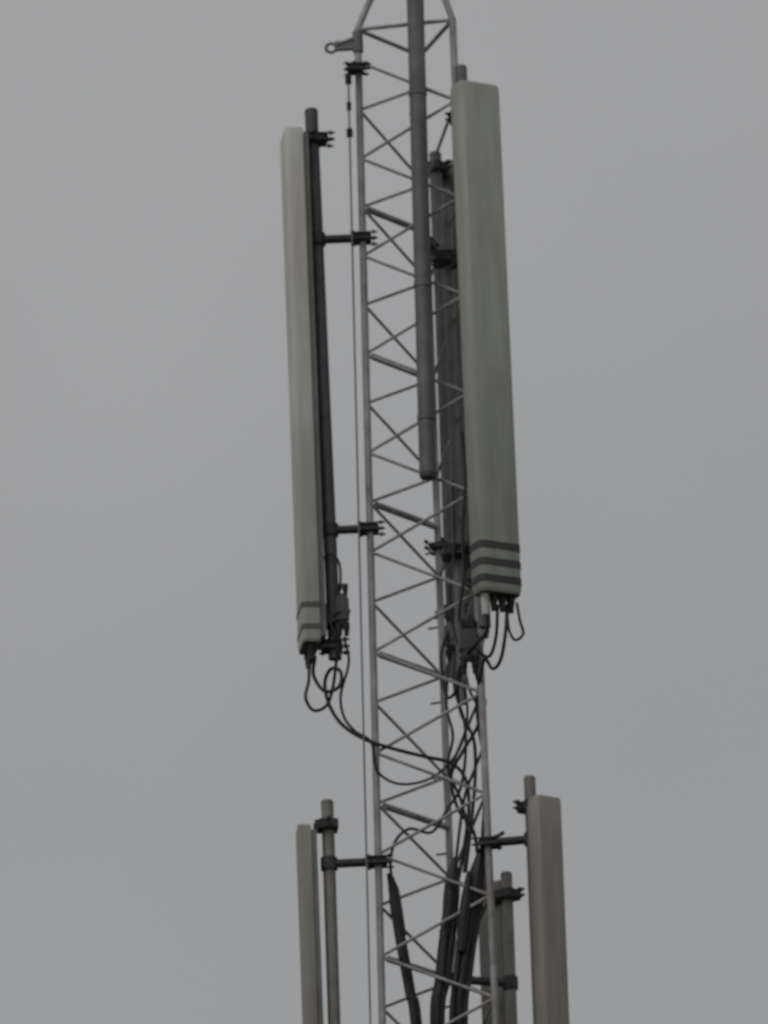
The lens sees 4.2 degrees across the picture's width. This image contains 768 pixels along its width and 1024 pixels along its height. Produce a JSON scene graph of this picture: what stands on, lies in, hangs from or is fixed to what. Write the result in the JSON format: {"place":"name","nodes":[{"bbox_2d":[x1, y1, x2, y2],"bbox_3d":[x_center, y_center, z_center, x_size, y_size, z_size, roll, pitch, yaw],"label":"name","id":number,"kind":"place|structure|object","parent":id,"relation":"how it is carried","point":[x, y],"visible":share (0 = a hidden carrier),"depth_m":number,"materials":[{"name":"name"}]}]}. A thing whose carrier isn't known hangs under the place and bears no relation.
{"place":"outdoors","nodes":[
{"label":"outdoors","id":0,"kind":"place"},
{"bbox_2d":[0,0,767,1023],"label":"sky","id":1,"kind":"structure","parent":0,"point":[163,753],"materials":[{"name":"grey"}]},
{"bbox_3d":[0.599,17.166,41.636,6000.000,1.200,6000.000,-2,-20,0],"label":"ground","id":2,"kind":"structure","parent":0,"visible":0},
{"bbox_2d":[324,0,499,1023],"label":"lattice mast","id":3,"kind":"object","parent":2,"relation":"on","point":[354,43],"visible":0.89,"depth_m":47.76,"materials":[{"name":"metal"}]},
{"bbox_2d":[304,107,385,660],"bbox_3d":[-0.165,-0.596,48.008,0.318,2.671,0.102,-2,-20,0],"label":"antenna mounting pole","id":4,"kind":"object","parent":3,"relation":"attached to","point":[332,529],"visible":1,"depth_m":47.98,"materials":[{"name":"metal"}]},
{"bbox_2d":[280,127,337,668],"bbox_3d":[-0.322,-0.523,47.993,0.206,2.569,0.208,1,-20,-8],"label":"panel antenna","id":5,"kind":"object","parent":4,"relation":"attached to","point":[313,624],"visible":1,"depth_m":47.91,"materials":[{"name":"plastic"}]},
{"bbox_2d":[306,131,334,147],"bbox_3d":[-0.294,-1.707,48.418,0.132,0.051,0.103,0,-20,-5],"label":"pole top bracket","id":6,"kind":"object","parent":4,"relation":"attached to","point":[325,139],"visible":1,"depth_m":48.38,"materials":[{"name":"metal"}]},
{"bbox_2d":[315,638,349,655],"bbox_3d":[-0.251,0.605,47.575,0.194,0.055,0.109,-2,-20,0],"label":"pole foot bracket","id":7,"kind":"object","parent":4,"relation":"attached to","point":[325,645],"visible":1,"depth_m":47.54,"materials":[{"name":"metal"}]},
{"bbox_2d":[335,583,350,636],"bbox_3d":[-0.187,0.441,47.560,0.064,0.245,0.055,4,-21,-16],"label":"mast head amplifier","id":8,"kind":"object","parent":4,"relation":"attached to","point":[343,610],"visible":1,"depth_m":47.54,"materials":[{"name":"metal"}]},
{"bbox_2d":[321,799,393,1023],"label":"antenna mounting pole","id":9,"kind":"object","parent":3,"relation":"attached to","point":[331,863],"visible":1,"depth_m":47.15,"materials":[{"name":"metal"}]},
{"bbox_2d":[296,815,338,1023],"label":"panel antenna","id":10,"kind":"object","parent":9,"relation":"attached to","point":[309,926],"visible":1,"depth_m":47.08,"materials":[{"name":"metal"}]},
{"bbox_2d":[344,60,370,1023],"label":"safety cable","id":11,"kind":"object","parent":3,"relation":"attached to","point":[353,67],"visible":1,"depth_m":47.85,"materials":[{"name":"metal"}]},
{"bbox_2d":[304,431,524,877],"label":"coaxial jumper cables","id":12,"kind":"object","parent":3,"relation":"attached to","point":[468,818],"visible":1,"depth_m":47.42,"materials":[{"name":"rubber"}]},
{"bbox_2d":[407,0,436,480],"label":"tubular antenna","id":13,"kind":"object","parent":3,"relation":"attached to","point":[422,283],"visible":1,"depth_m":48.08,"materials":[{"name":"grey metal"}]},
{"bbox_2d":[389,877,482,1023],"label":"feeder cables","id":14,"kind":"object","parent":3,"relation":"attached to","point":[462,975],"visible":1,"depth_m":47.01,"materials":[{"name":"rubber"}]},
{"bbox_2d":[387,847,485,952],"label":"taped cable joints","id":15,"kind":"object","parent":3,"relation":"attached to","point":[475,877],"visible":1,"depth_m":47.12,"materials":[{"name":"rubber"}]},
{"bbox_2d":[424,151,456,678],"bbox_3d":[0.244,-0.480,48.407,0.101,2.583,0.274,-8,-21,17],"label":"antenna mounting pole","id":16,"kind":"object","parent":3,"relation":"attached to","point":[436,238],"visible":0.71,"depth_m":48.53,"materials":[{"name":"metal"}]},
{"bbox_2d":[428,159,489,648],"bbox_3d":[0.317,-0.502,48.604,0.183,2.398,0.287,-11,-22,24],"label":"panel antenna","id":17,"kind":"object","parent":16,"relation":"attached to","point":[445,168],"visible":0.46,"depth_m":48.65,"materials":[{"name":"metal"}]},
{"bbox_2d":[443,612,455,662],"bbox_3d":[0.311,0.566,47.785,0.078,0.235,0.066,-8,-21,16],"label":"mast head amplifier","id":18,"kind":"object","parent":3,"relation":"attached to","point":[450,645],"visible":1,"depth_m":47.76,"materials":[{"name":"metal"}]},
{"bbox_2d":[431,188,469,705],"bbox_3d":[0.343,-0.320,47.938,0.246,2.491,0.161,-17,-25,35],"label":"antenna mounting pole","id":19,"kind":"object","parent":3,"relation":"attached to","point":[442,258],"visible":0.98,"depth_m":48.02,"materials":[{"name":"metal"}]},
{"bbox_2d":[457,619,480,674],"bbox_3d":[0.381,0.606,47.450,0.095,0.255,0.066,2,-20,-11],"label":"mast head amplifier","id":20,"kind":"object","parent":3,"relation":"attached to","point":[467,637],"visible":1,"depth_m":47.42,"materials":[{"name":"metal"}]},
{"bbox_2d":[450,64,490,628],"bbox_3d":[0.387,-0.732,47.915,0.103,2.718,0.238,2,-20,-11],"label":"antenna mounting pole","id":21,"kind":"object","parent":3,"relation":"attached to","point":[460,72],"visible":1,"depth_m":48.06,"materials":[{"name":"metal"}]},
{"bbox_2d":[445,80,521,615],"bbox_3d":[0.431,-0.711,47.734,0.222,2.559,0.266,8,-22,-25],"label":"panel antenna","id":22,"kind":"object","parent":21,"relation":"attached to","point":[474,121],"visible":1,"depth_m":47.62,"materials":[{"name":"plastic"}]},
{"bbox_2d":[450,871,517,1023],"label":"antenna mounting pole","id":23,"kind":"object","parent":3,"relation":"attached to","point":[508,981],"visible":0.75,"depth_m":47.52,"materials":[{"name":"metal"}]},
{"bbox_2d":[479,879,524,1023],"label":"panel antenna","id":24,"kind":"object","parent":23,"relation":"attached to","point":[500,894],"visible":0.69,"depth_m":47.63,"materials":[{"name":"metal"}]},
{"bbox_2d":[471,775,535,1023],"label":"antenna mounting pole","id":25,"kind":"object","parent":3,"relation":"attached to","point":[494,842],"visible":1,"depth_m":47.12,"materials":[{"name":"metal"}]},
{"bbox_2d":[513,795,568,1023],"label":"panel antenna","id":26,"kind":"object","parent":25,"relation":"attached to","point":[547,915],"visible":1,"depth_m":46.84,"materials":[{"name":"plastic"}]}
]}

